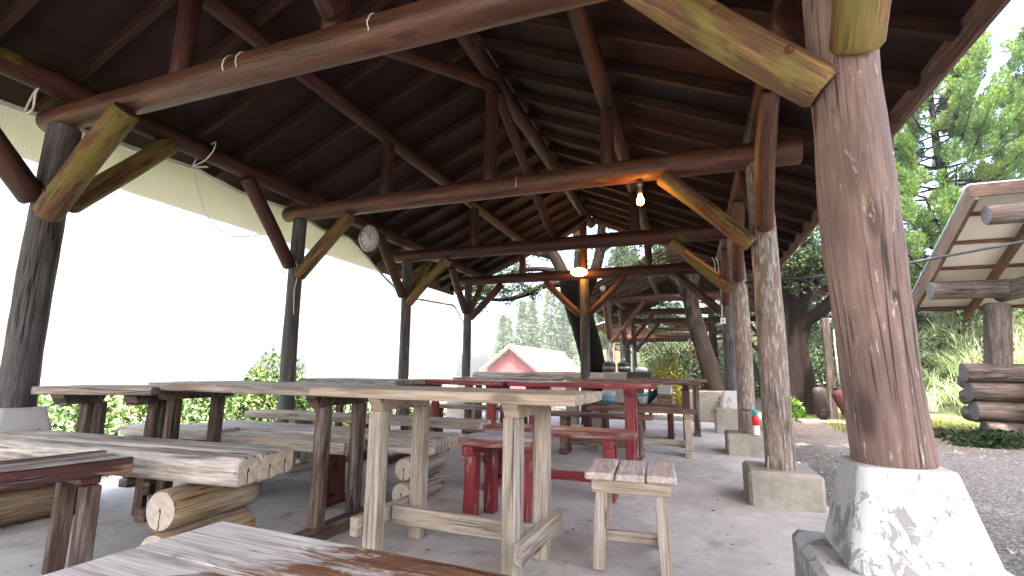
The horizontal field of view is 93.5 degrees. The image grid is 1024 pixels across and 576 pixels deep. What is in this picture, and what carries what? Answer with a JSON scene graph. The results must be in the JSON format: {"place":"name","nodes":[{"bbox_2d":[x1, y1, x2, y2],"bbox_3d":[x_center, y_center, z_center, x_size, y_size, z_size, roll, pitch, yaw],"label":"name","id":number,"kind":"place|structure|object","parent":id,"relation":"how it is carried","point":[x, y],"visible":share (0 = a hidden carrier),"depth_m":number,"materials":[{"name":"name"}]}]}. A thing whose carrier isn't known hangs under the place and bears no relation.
{"place":"outdoors","nodes":[
{"label":"outdoors","id":0,"kind":"place"},
{"bbox_2d":[0,412,828,575],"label":"concrete floor","id":1,"kind":"structure","parent":0,"point":[695,494],"depth_m":2.87,"materials":[{"name":"concrete"}]},
{"bbox_2d":[0,450,133,574],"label":"bench","id":2,"kind":"object","parent":1,"relation":"on","point":[69,473],"visible":0.96,"depth_m":2.01,"materials":[{"name":"red paint"}]},
{"bbox_2d":[31,384,166,515],"bbox_3d":[-2.478,0.996,2.966,0.667,0.774,0.440,1,-10,-5],"label":"picnic table","id":3,"kind":"object","parent":1,"relation":"on","point":[89,398],"visible":0.47,"depth_m":2.95,"materials":[{"name":"wood"}]},
{"bbox_2d":[0,430,292,545],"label":"log bench","id":4,"kind":"object","parent":1,"relation":"on","point":[222,480],"visible":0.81,"depth_m":2.31,"materials":[{"name":"wood"}]},
{"bbox_2d":[118,423,239,486],"bbox_3d":[-2.558,1.282,3.671,0.900,0.441,0.273,-2,-10,16],"label":"bench","id":5,"kind":"object","parent":1,"relation":"on","point":[194,432],"visible":0.15,"depth_m":3.62,"materials":[{"name":"wood"}]},
{"bbox_2d":[134,380,394,539],"bbox_3d":[-1.473,0.983,2.908,1.425,0.800,0.565,-3,-10,20],"label":"picnic table","id":6,"kind":"object","parent":1,"relation":"on","point":[174,394],"visible":0.65,"depth_m":2.80,"materials":[{"name":"wood"}]},
{"bbox_2d":[42,521,509,575],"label":"table","id":7,"kind":"object","parent":1,"relation":"on","point":[222,548],"visible":1,"depth_m":1.01,"materials":[{"name":"wood"}]},
{"bbox_2d":[221,430,364,508],"bbox_3d":[-1.573,1.252,3.363,1.126,0.419,0.231,-3,-10,20],"label":"bench","id":8,"kind":"object","parent":1,"relation":"on","point":[338,453],"visible":0.41,"depth_m":3.26,"materials":[{"name":"brown wood"}]},
{"bbox_2d":[192,419,460,499],"bbox_3d":[-1.519,1.298,3.704,2.296,0.430,0.501,-3,-10,20],"label":"log bench","id":9,"kind":"object","parent":1,"relation":"on","point":[400,441],"visible":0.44,"depth_m":3.43,"materials":[{"name":"wood"}]},
{"bbox_2d":[300,378,425,463],"bbox_3d":[-1.545,1.332,4.939,1.159,0.789,0.545,-3,-10,20],"label":"picnic table","id":10,"kind":"object","parent":1,"relation":"on","point":[393,457],"visible":0.39,"depth_m":4.81,"materials":[{"name":"wood"}]},
{"bbox_2d":[244,409,490,472],"bbox_3d":[-1.313,1.340,4.105,2.346,0.500,0.273,-3,-10,19],"label":"bench","id":11,"kind":"object","parent":1,"relation":"on","point":[299,417],"visible":0.43,"depth_m":4.15,"materials":[{"name":"wood"}]},
{"bbox_2d":[346,413,451,461],"bbox_3d":[-1.127,1.455,4.621,1.203,0.451,0.252,-3,-10,22],"label":"bench","id":12,"kind":"object","parent":1,"relation":"on","point":[434,430],"visible":0.06,"depth_m":4.69,"materials":[{"name":"brown wood"}]},
{"bbox_2d":[310,385,601,575],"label":"picnic table","id":13,"kind":"object","parent":1,"relation":"on","point":[523,544],"visible":0.94,"depth_m":2.30,"materials":[{"name":"wood"}]},
{"bbox_2d":[413,379,521,461],"bbox_3d":[-0.548,1.394,5.216,1.187,0.783,0.595,-3,-10,20],"label":"picnic table","id":14,"kind":"object","parent":1,"relation":"on","point":[491,411],"visible":0.17,"depth_m":5.01,"materials":[{"name":"red paint"}]},
{"bbox_2d":[429,403,527,423],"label":"bench","id":15,"kind":"object","parent":1,"relation":"on","point":[442,406],"visible":0.1,"depth_m":5.92,"materials":[{"name":"wood"}]},
{"bbox_2d":[485,403,498,419],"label":"rail block","id":16,"kind":"structure","parent":1,"relation":"on","point":[497,415],"depth_m":8.74,"materials":[{"name":"concrete"}]},
{"bbox_2d":[472,372,602,380],"bbox_3d":[0.413,1.572,8.620,2.420,0.146,0.144,-3,-10,20],"label":"log rail","id":17,"kind":"object","parent":16,"relation":"on","point":[567,376],"visible":0.66,"depth_m":8.55,"materials":[{"name":"wood"}]},
{"bbox_2d":[458,430,553,522],"bbox_3d":[-0.035,1.158,2.936,0.470,0.501,0.446,-3,-10,22],"label":"bench","id":18,"kind":"object","parent":1,"relation":"on","point":[489,443],"visible":0.59,"depth_m":2.85,"materials":[{"name":"red paint"}]},
{"bbox_2d":[453,377,562,433],"bbox_3d":[-0.062,1.688,6.919,1.505,0.785,0.595,-3,-10,20],"label":"picnic table","id":19,"kind":"object","parent":1,"relation":"on","point":[468,414],"visible":0.3,"depth_m":6.87,"materials":[{"name":"wood"}]},
{"bbox_2d":[467,422,637,503],"bbox_3d":[0.295,1.296,3.644,1.270,0.470,0.315,-3,-10,19],"label":"bench","id":20,"kind":"object","parent":1,"relation":"on","point":[610,437],"visible":0.42,"depth_m":3.52,"materials":[{"name":"red paint"}]},
{"bbox_2d":[566,388,579,423],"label":"rail block","id":21,"kind":"structure","parent":1,"relation":"on","point":[574,420],"depth_m":8.21,"materials":[{"name":"concrete"}]},
{"bbox_2d":[507,381,655,460],"bbox_3d":[0.701,1.330,4.762,1.389,0.785,0.615,-3,-10,20],"label":"picnic table","id":22,"kind":"object","parent":1,"relation":"on","point":[631,413],"visible":0.58,"depth_m":4.50,"materials":[{"name":"red paint"}]},
{"bbox_2d":[551,411,653,459],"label":"bench","id":23,"kind":"object","parent":1,"relation":"on","point":[565,442],"visible":0.7,"depth_m":5.21,"materials":[{"name":"brown wood"}]},
{"bbox_2d":[603,372,626,419],"bbox_3d":[2.048,2.109,9.412,0.460,0.910,0.500,-3,-10,20],"label":"hearth","id":24,"kind":"object","parent":1,"relation":"on","point":[619,395],"visible":0.34,"depth_m":9.20,"materials":[{"name":"concrete"}]},
{"bbox_2d":[602,361,615,371],"bbox_3d":[1.916,1.556,9.504,0.264,0.205,0.264,-3,-10,20],"label":"rice pot","id":25,"kind":"object","parent":24,"relation":"on","point":[607,366],"visible":0.95,"depth_m":9.40,"materials":[{"name":"black metal"}]},
{"bbox_2d":[617,358,630,371],"bbox_3d":[2.213,1.526,9.506,0.264,0.270,0.264,-3,-10,20],"label":"rice pot","id":26,"kind":"object","parent":24,"relation":"on","point":[624,366],"visible":0.97,"depth_m":9.40,"materials":[{"name":"black metal"}]},
{"bbox_2d":[585,458,676,575],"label":"stool","id":27,"kind":"object","parent":1,"relation":"on","point":[610,477],"visible":1,"depth_m":2.24,"materials":[{"name":"wood"}]},
{"bbox_2d":[572,379,699,447],"bbox_3d":[1.628,1.603,6.305,1.586,0.785,0.615,-3,-10,20],"label":"picnic table","id":28,"kind":"object","parent":1,"relation":"on","point":[587,422],"visible":0.47,"depth_m":6.07,"materials":[{"name":"brown wood"}]},
{"bbox_2d":[595,401,681,438],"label":"bench","id":29,"kind":"object","parent":1,"relation":"on","point":[670,422],"visible":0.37,"depth_m":6.65,"materials":[{"name":"brown wood"}]},
{"bbox_2d":[602,391,615,402],"bbox_3d":[1.406,1.576,6.987,0.200,0.160,0.200,-3,-10,20],"label":"bucket","id":30,"kind":"object","parent":29,"relation":"on","point":[608,396],"visible":0.98,"depth_m":6.91,"materials":[{"name":"blue plastic"}]},
{"bbox_2d":[637,393,648,403],"bbox_3d":[1.856,1.566,6.821,0.156,0.135,0.156,-3,-10,20],"label":"bucket","id":31,"kind":"object","parent":29,"relation":"on","point":[642,398],"visible":1,"depth_m":6.76,"materials":[{"name":"grey plastic"}]},
{"bbox_2d":[648,385,659,402],"bbox_3d":[1.998,1.498,6.781,0.115,0.256,0.157,7,-12,-35],"label":"umbrella","id":32,"kind":"object","parent":29,"relation":"on","point":[653,394],"visible":0.84,"depth_m":6.75,"materials":[{"name":"blue fabric"}]},
{"bbox_2d":[657,394,672,404],"bbox_3d":[2.138,1.553,6.718,0.200,0.130,0.192,-3,-10,20],"label":"crate","id":33,"kind":"object","parent":29,"relation":"on","point":[664,399],"visible":0.99,"depth_m":6.64,"materials":[{"name":"wood"}]},
{"bbox_2d":[657,386,671,393],"bbox_3d":[2.139,1.427,6.740,0.198,0.113,0.178,-3,-10,20],"label":"plastic box","id":34,"kind":"object","parent":33,"relation":"on","point":[664,389],"visible":0.98,"depth_m":6.66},
{"bbox_2d":[627,372,653,414],"bbox_3d":[2.481,2.071,9.203,0.478,0.925,0.400,-3,-10,20],"label":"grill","id":35,"kind":"object","parent":1,"relation":"on","point":[640,374],"visible":0.27,"depth_m":9.09,"materials":[{"name":"black metal"}]},
{"bbox_2d":[635,367,647,371],"bbox_3d":[2.497,1.569,9.285,0.240,0.090,0.236,-3,-10,20],"label":"basin","id":36,"kind":"object","parent":35,"relation":"on","point":[641,369],"visible":1,"depth_m":9.20,"materials":[{"name":"white plastic"}]},
{"bbox_2d":[587,405,695,457],"bbox_3d":[1.455,1.603,5.428,1.185,0.488,0.294,-3,-10,20],"label":"bench","id":37,"kind":"object","parent":1,"relation":"on","point":[687,443],"visible":0.72,"depth_m":5.30,"materials":[{"name":"brown wood"}]},
{"bbox_2d":[628,377,706,436],"bbox_3d":[2.335,1.757,7.204,1.110,0.800,0.495,-3,-10,20],"label":"picnic table","id":38,"kind":"object","parent":1,"relation":"on","point":[696,407],"visible":0.59,"depth_m":6.92,"materials":[{"name":"brown wood"}]},
{"bbox_2d":[477,322,570,328],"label":"overhead wire","id":39,"kind":"object","parent":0,"point":[520,324],"visible":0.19,"depth_m":70.20,"materials":[{"name":"black rubber"}]},
{"bbox_2d":[483,326,570,332],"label":"overhead wire","id":40,"kind":"object","parent":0,"point":[523,328],"visible":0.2,"depth_m":69.79,"materials":[{"name":"black rubber"}]},
{"bbox_2d":[42,375,1023,575],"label":"ground","id":41,"kind":"structure","parent":0,"point":[1009,536],"depth_m":4.85,"materials":[{"name":"stone"}]},
{"bbox_2d":[37,377,412,440],"bbox_3d":[-4.214,1.558,6.288,2.611,0.972,9.770,-3,-10,20],"label":"hedge","id":42,"kind":"object","parent":41,"relation":"on","point":[113,412],"visible":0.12,"depth_m":5.49,"materials":[{"name":"green plant"}]},
{"bbox_2d":[223,346,310,421],"bbox_3d":[-3.476,1.486,7.017,1.299,1.327,1.321,-3,-10,20],"label":"shrub","id":43,"kind":"object","parent":41,"relation":"on","point":[265,375],"visible":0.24,"depth_m":6.78,"materials":[{"name":"green plant"}]},
{"bbox_2d":[491,314,513,358],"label":"cedar tree","id":44,"kind":"object","parent":41,"relation":"on","point":[500,339],"visible":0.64,"depth_m":78.43,"materials":[{"name":"green plant"}]},
{"bbox_2d":[0,0,1014,575],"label":"log pavilion","id":45,"kind":"structure","parent":41,"relation":"on","point":[738,138],"depth_m":3.49,"materials":[{"name":"brown wood"}]},
{"bbox_2d":[22,88,38,114],"bbox_3d":[-3.240,-1.281,3.258,0.215,0.194,0.038,-5,-11,31],"label":"tie cord","id":46,"kind":"object","parent":45,"relation":"attached to","point":[33,96],"visible":0.81,"depth_m":3.27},
{"bbox_2d":[0,100,292,385],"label":"sheet","id":47,"kind":"object","parent":45,"relation":"hanging from","point":[160,277],"visible":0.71,"depth_m":4.10,"materials":[{"name":"fabric"}]},
{"bbox_2d":[193,171,262,236],"bbox_3d":[-2.770,-0.759,4.730,0.030,0.507,0.807,-3,-10,20],"label":"tie cord","id":48,"kind":"object","parent":47,"relation":"attached to","point":[209,217],"visible":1,"depth_m":4.51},
{"bbox_2d":[190,141,215,170],"bbox_3d":[-2.766,-1.192,4.362,0.325,0.235,0.133,-7,-12,37],"label":"tie cord","id":49,"kind":"object","parent":45,"relation":"attached to","point":[195,166],"visible":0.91,"depth_m":4.35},
{"bbox_2d":[293,261,297,313],"bbox_3d":[-2.307,-0.006,5.116,0.044,0.572,0.019,3,-10,-15],"label":"tie cord","id":50,"kind":"object","parent":45,"relation":"hanging from","point":[294,291],"visible":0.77,"depth_m":5.10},
{"bbox_2d":[358,224,378,251],"bbox_3d":[-1.867,-0.650,6.280,0.048,0.356,0.356,3,-5,25],"label":"wall clock","id":51,"kind":"object","parent":45,"relation":"hanging from","point":[368,237],"depth_m":6.26,"materials":[{"name":"plastic"}]},
{"bbox_2d":[366,13,373,30],"bbox_3d":[-0.706,-1.329,2.400,0.015,0.121,0.046,-3,-10,20],"label":"string","id":52,"kind":"object","parent":45,"relation":"attached to","point":[367,20],"visible":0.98,"depth_m":2.38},
{"bbox_2d":[301,220,462,378],"bbox_3d":[-1.712,0.497,7.714,0.147,1.944,4.650,-3,-10,20],"label":"sheet","id":53,"kind":"object","parent":45,"relation":"hanging from","point":[351,307],"visible":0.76,"depth_m":6.69,"materials":[{"name":"fabric"}]},
{"bbox_2d":[571,252,586,275],"bbox_3d":[1.161,-0.412,8.343,0.284,0.418,0.284,-3,-10,20],"label":"hanging lamp","id":54,"kind":"object","parent":45,"relation":"hanging from","point":[578,271],"visible":1,"depth_m":8.24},
{"bbox_2d":[637,181,643,204],"bbox_3d":[1.080,-0.799,4.060,0.062,0.210,0.062,-3,-10,20],"label":"hanging bulb","id":55,"kind":"object","parent":45,"relation":"hanging from","point":[640,200],"visible":1,"depth_m":4.04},
{"bbox_2d":[685,250,719,275],"bbox_3d":[2.268,-0.303,5.749,0.377,0.335,0.075,-3,-10,22],"label":"plank","id":56,"kind":"object","parent":45,"relation":"attached to","point":[703,263],"visible":1,"depth_m":5.72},
{"bbox_2d":[712,257,722,317],"bbox_3d":[3.290,-0.015,7.698,0.128,0.984,0.050,-3,-10,20],"label":"power cable","id":57,"kind":"object","parent":45,"relation":"attached to","point":[720,289],"visible":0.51,"depth_m":7.72,"materials":[{"name":"plastic"}]},
{"bbox_2d":[720,318,725,323],"bbox_3d":[3.324,0.516,7.588,0.075,0.090,0.039,-3,-10,20],"label":"light switch","id":58,"kind":"object","parent":45,"relation":"attached to","point":[722,320],"visible":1,"depth_m":7.58,"materials":[{"name":"white plastic"}]},
{"bbox_2d":[742,409,759,434],"bbox_3d":[2.625,1.468,5.286,0.162,0.274,0.072,-3,-10,20],"label":"gas torch","id":59,"kind":"object","parent":45,"relation":"on","point":[755,424],"visible":1,"depth_m":5.25,"materials":[{"name":"white plastic"}]},
{"bbox_2d":[767,456,769,469],"bbox_3d":[1.802,1.229,3.386,0.012,0.091,0.050,-8,-13,40],"label":"stick","id":60,"kind":"object","parent":45,"relation":"on","point":[768,457],"visible":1,"depth_m":3.38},
{"bbox_2d":[745,240,1023,283],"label":"power cable","id":61,"kind":"object","parent":45,"relation":"attached to","point":[926,259],"visible":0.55,"depth_m":5.11,"materials":[{"name":"black rubber"}]},
{"bbox_2d":[501,318,514,349],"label":"cedar tree","id":62,"kind":"object","parent":41,"relation":"on","point":[510,326],"visible":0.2,"depth_m":82.45,"materials":[{"name":"green plant"}]},
{"bbox_2d":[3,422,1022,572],"bbox_3d":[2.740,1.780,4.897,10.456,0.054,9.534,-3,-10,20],"label":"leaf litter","id":63,"kind":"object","parent":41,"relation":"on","point":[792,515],"visible":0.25,"depth_m":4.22,"materials":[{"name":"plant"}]},
{"bbox_2d":[511,300,533,347],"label":"cedar tree","id":64,"kind":"object","parent":41,"relation":"on","point":[522,310],"visible":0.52,"depth_m":75.75,"materials":[{"name":"green plant"}]},
{"bbox_2d":[479,345,578,389],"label":"cabin","id":65,"kind":"object","parent":41,"relation":"on","point":[511,358],"visible":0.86,"depth_m":47.98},
{"bbox_2d":[520,299,547,348],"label":"cedar tree","id":66,"kind":"object","parent":41,"relation":"on","point":[532,309],"visible":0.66,"depth_m":74.47,"materials":[{"name":"green plant"}]},
{"bbox_2d":[543,320,557,349],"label":"cedar tree","id":67,"kind":"object","parent":41,"relation":"on","point":[548,341],"visible":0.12,"depth_m":89.21,"materials":[{"name":"green plant"}]},
{"bbox_2d":[534,288,571,360],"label":"cedar tree","id":68,"kind":"object","parent":41,"relation":"on","point":[548,298],"visible":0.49,"depth_m":74.24,"materials":[{"name":"green plant"}]},
{"bbox_2d":[550,289,579,365],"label":"cedar tree","id":69,"kind":"object","parent":41,"relation":"on","point":[560,312],"visible":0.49,"depth_m":72.60,"materials":[{"name":"green plant"}]},
{"bbox_2d":[472,224,666,405],"bbox_3d":[1.533,-0.673,10.341,6.328,6.807,3.470,-3,-10,20],"label":"juniper tree","id":70,"kind":"object","parent":41,"relation":"on","point":[570,290],"visible":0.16,"depth_m":10.26,"materials":[{"name":"green plant"}]},
{"bbox_2d":[558,306,580,366],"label":"cedar tree","id":71,"kind":"object","parent":41,"relation":"on","point":[576,352],"visible":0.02,"depth_m":75.20,"materials":[{"name":"green plant"}]},
{"bbox_2d":[594,246,665,363],"bbox_3d":[6.796,1.822,29.673,4.947,9.706,5.922,-6,-12,35],"label":"juniper tree","id":72,"kind":"object","parent":41,"relation":"on","point":[624,258],"visible":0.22,"depth_m":29.44,"materials":[{"name":"green plant"}]},
{"bbox_2d":[642,354,687,403],"bbox_3d":[4.097,2.564,13.294,1.500,1.517,1.267,-3,-10,20],"label":"maple bush","id":73,"kind":"object","parent":41,"relation":"on","point":[665,373],"visible":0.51,"depth_m":13.19,"materials":[{"name":"yellow plant"}]},
{"bbox_2d":[606,229,724,390],"bbox_3d":[3.860,-0.517,10.258,4.298,6.628,3.368,-3,-10,20],"label":"juniper tree","id":74,"kind":"object","parent":41,"relation":"on","point":[710,370],"visible":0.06,"depth_m":10.13,"materials":[{"name":"brown plant"}]},
{"bbox_2d":[669,335,723,390],"bbox_3d":[9.068,3.468,22.022,3.608,2.766,3.657,8,-12,-36],"label":"shrub","id":75,"kind":"object","parent":41,"relation":"on","point":[694,375],"visible":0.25,"depth_m":21.93,"materials":[{"name":"green plant"}]},
{"bbox_2d":[689,390,721,421],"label":"wall","id":76,"kind":"structure","parent":41,"relation":"on","point":[709,401],"depth_m":9.31,"materials":[{"name":"concrete"}]},
{"bbox_2d":[589,247,828,375],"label":"log pavilion","id":77,"kind":"structure","parent":41,"relation":"on","point":[627,302],"depth_m":14.36,"materials":[{"name":"brown wood"}]},
{"bbox_2d":[629,245,826,362],"bbox_3d":[8.439,-0.566,21.298,7.196,10.647,7.759,4,-10,-17],"label":"juniper tree","id":78,"kind":"object","parent":41,"relation":"on","point":[713,330],"visible":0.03,"depth_m":20.74,"materials":[{"name":"green plant"}]},
{"bbox_2d":[747,225,830,417],"bbox_3d":[6.107,-0.539,10.503,3.611,6.762,3.813,-3,-10,20],"label":"juniper tree","id":79,"kind":"object","parent":41,"relation":"on","point":[806,257],"visible":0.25,"depth_m":10.42,"materials":[{"name":"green plant"}]},
{"bbox_2d":[791,396,809,421],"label":"weed","id":80,"kind":"object","parent":41,"relation":"on","point":[797,413],"visible":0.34,"depth_m":9.55,"materials":[{"name":"green plant"}]},
{"bbox_2d":[795,418,845,424],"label":"paving slab","id":81,"kind":"structure","parent":41,"relation":"on","point":[807,421],"depth_m":9.04,"materials":[{"name":"concrete"}]},
{"bbox_2d":[812,382,829,419],"bbox_3d":[6.001,2.187,9.332,0.269,0.711,0.239,-8,-12,19],"label":"gas cylinder","id":82,"kind":"object","parent":81,"relation":"on","point":[822,409],"visible":1,"depth_m":9.25,"materials":[{"name":"brown metal"}]},
{"bbox_2d":[831,384,844,417],"bbox_3d":[6.237,2.163,9.032,0.269,0.711,0.239,-27,-18,14],"label":"gas cylinder","id":83,"kind":"object","parent":81,"relation":"on","point":[837,395],"visible":0.52,"depth_m":9.01,"materials":[{"name":"red metal"}]},
{"bbox_2d":[820,318,838,419],"bbox_3d":[6.405,1.652,9.707,0.130,2.100,0.120,-3,-10,20],"label":"wooden post","id":84,"kind":"object","parent":41,"relation":"on","point":[828,357],"visible":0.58,"depth_m":9.68,"materials":[{"name":"wood"}]},
{"bbox_2d":[832,329,843,419],"bbox_3d":[6.446,1.722,9.517,0.038,1.800,0.040,-3,-10,20],"label":"water pipe","id":85,"kind":"object","parent":41,"relation":"on","point":[838,378],"visible":0.56,"depth_m":9.54,"materials":[{"name":"metal"}]},
{"bbox_2d":[933,426,979,440],"bbox_3d":[6.667,2.196,7.219,2.402,0.249,1.096,-3,-10,20],"label":"charred wood","id":86,"kind":"object","parent":41,"relation":"on","point":[936,431],"visible":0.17,"depth_m":7.24,"materials":[{"name":"wood"}]},
{"bbox_2d":[912,179,1023,434],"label":"log hut","id":87,"kind":"object","parent":41,"relation":"on","point":[990,282],"visible":0.97,"depth_m":6.82,"materials":[{"name":"wood"}]},
{"bbox_2d":[938,426,1023,449],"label":"weed","id":88,"kind":"object","parent":41,"relation":"on","point":[1001,439],"visible":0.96,"depth_m":6.36,"materials":[{"name":"green plant"}]},
{"bbox_2d":[101,403,979,478],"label":"grass","id":89,"kind":"structure","parent":0,"point":[937,422],"depth_m":8.91,"materials":[{"name":"plant"}]},
{"bbox_2d":[107,419,208,428],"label":"fern","id":90,"kind":"object","parent":89,"relation":"on","point":[113,425],"visible":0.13,"depth_m":4.60,"materials":[{"name":"green plant"}]},
{"bbox_2d":[471,329,653,343],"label":"overhead wire","id":91,"kind":"object","parent":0,"point":[523,332],"visible":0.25,"depth_m":69.68,"materials":[{"name":"black rubber"}]},
{"bbox_2d":[602,342,619,349],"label":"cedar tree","id":92,"kind":"object","parent":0,"point":[618,346],"visible":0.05,"depth_m":74.01,"materials":[{"name":"green plant"}]},
{"bbox_2d":[247,0,1023,376],"label":"sky","id":93,"kind":"structure","parent":0,"point":[1007,24],"materials":[{"name":"white"}]},
{"bbox_2d":[563,311,1023,416],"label":"grassy bank","id":94,"kind":"structure","parent":0,"point":[952,409],"depth_m":13.36,"materials":[{"name":"plant"}]},
{"bbox_2d":[596,314,708,389],"bbox_3d":[7.205,3.202,24.492,5.528,3.991,4.600,-3,-10,20],"label":"gazebo","id":95,"kind":"object","parent":94,"relation":"on","point":[639,338],"visible":0.18,"depth_m":23.39,"materials":[{"name":"wood"}]},
{"bbox_2d":[636,325,693,363],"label":"shrub","id":96,"kind":"object","parent":94,"relation":"on","point":[660,351],"visible":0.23,"depth_m":28.69,"materials":[{"name":"green plant"}]},
{"bbox_2d":[642,332,696,385],"bbox_3d":[8.856,3.655,25.274,4.048,3.111,4.219,8,-12,-37],"label":"shrub","id":97,"kind":"object","parent":94,"relation":"on","point":[674,355],"visible":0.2,"depth_m":25.01,"materials":[{"name":"green plant"}]},
{"bbox_2d":[700,300,755,335],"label":"shrub","id":98,"kind":"object","parent":94,"relation":"on","point":[704,305],"visible":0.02,"depth_m":24.78,"materials":[{"name":"green plant"}]},
{"bbox_2d":[718,335,759,392],"bbox_3d":[9.569,2.914,19.068,3.059,2.550,4.077,-3,-10,20],"label":"shrub","id":99,"kind":"object","parent":94,"relation":"on","point":[756,369],"visible":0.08,"depth_m":18.64,"materials":[{"name":"green plant"}]},
{"bbox_2d":[808,296,833,331],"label":"shrub","id":100,"kind":"object","parent":94,"relation":"on","point":[829,314],"visible":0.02,"depth_m":19.16,"materials":[{"name":"green plant"}]},
{"bbox_2d":[808,322,841,390],"bbox_3d":[10.561,2.263,16.098,3.053,2.515,3.495,-3,-10,20],"label":"shrub","id":101,"kind":"object","parent":94,"relation":"on","point":[820,363],"visible":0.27,"depth_m":15.67,"materials":[{"name":"green plant"}]},
{"bbox_2d":[808,224,926,317],"bbox_3d":[11.114,-1.418,16.509,3.936,8.186,5.237,2,-10,-9],"label":"juniper tree","id":102,"kind":"object","parent":94,"relation":"on","point":[820,299],"depth_m":15.73,"materials":[{"name":"green plant"}]},
{"bbox_2d":[836,323,957,375],"bbox_3d":[10.952,1.924,13.867,2.609,2.000,2.417,-1,-10,12],"label":"shrub","id":103,"kind":"object","parent":94,"relation":"on","point":[923,351],"visible":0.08,"depth_m":13.09,"materials":[{"name":"green plant"}]},
{"bbox_2d":[817,30,1023,333],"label":"juniper tree","id":104,"kind":"object","parent":94,"relation":"on","point":[962,80],"visible":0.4,"depth_m":12.76,"materials":[{"name":"green plant"}]},
{"bbox_2d":[910,264,946,323],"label":"shrub","id":105,"kind":"object","parent":94,"relation":"on","point":[921,315],"visible":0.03,"depth_m":14.89,"materials":[{"name":"green plant"}]},
{"bbox_2d":[917,308,1023,413],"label":"plume grass","id":106,"kind":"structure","parent":94,"relation":"on","point":[952,333],"depth_m":12.41,"materials":[{"name":"plant"}]},
{"bbox_2d":[957,308,1023,327],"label":"shrub","id":107,"kind":"object","parent":94,"relation":"on","point":[980,311],"visible":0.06,"depth_m":12.21,"materials":[{"name":"green plant"}]},
{"bbox_2d":[958,25,1023,185],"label":"juniper tree","id":108,"kind":"object","parent":94,"relation":"on","point":[1017,42],"visible":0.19,"depth_m":14.22,"materials":[{"name":"green plant"}]},
{"bbox_2d":[796,438,1023,565],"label":"gravel","id":109,"kind":"structure","parent":0,"point":[1007,549],"depth_m":5.49,"materials":[{"name":"gravel"}]}
]}

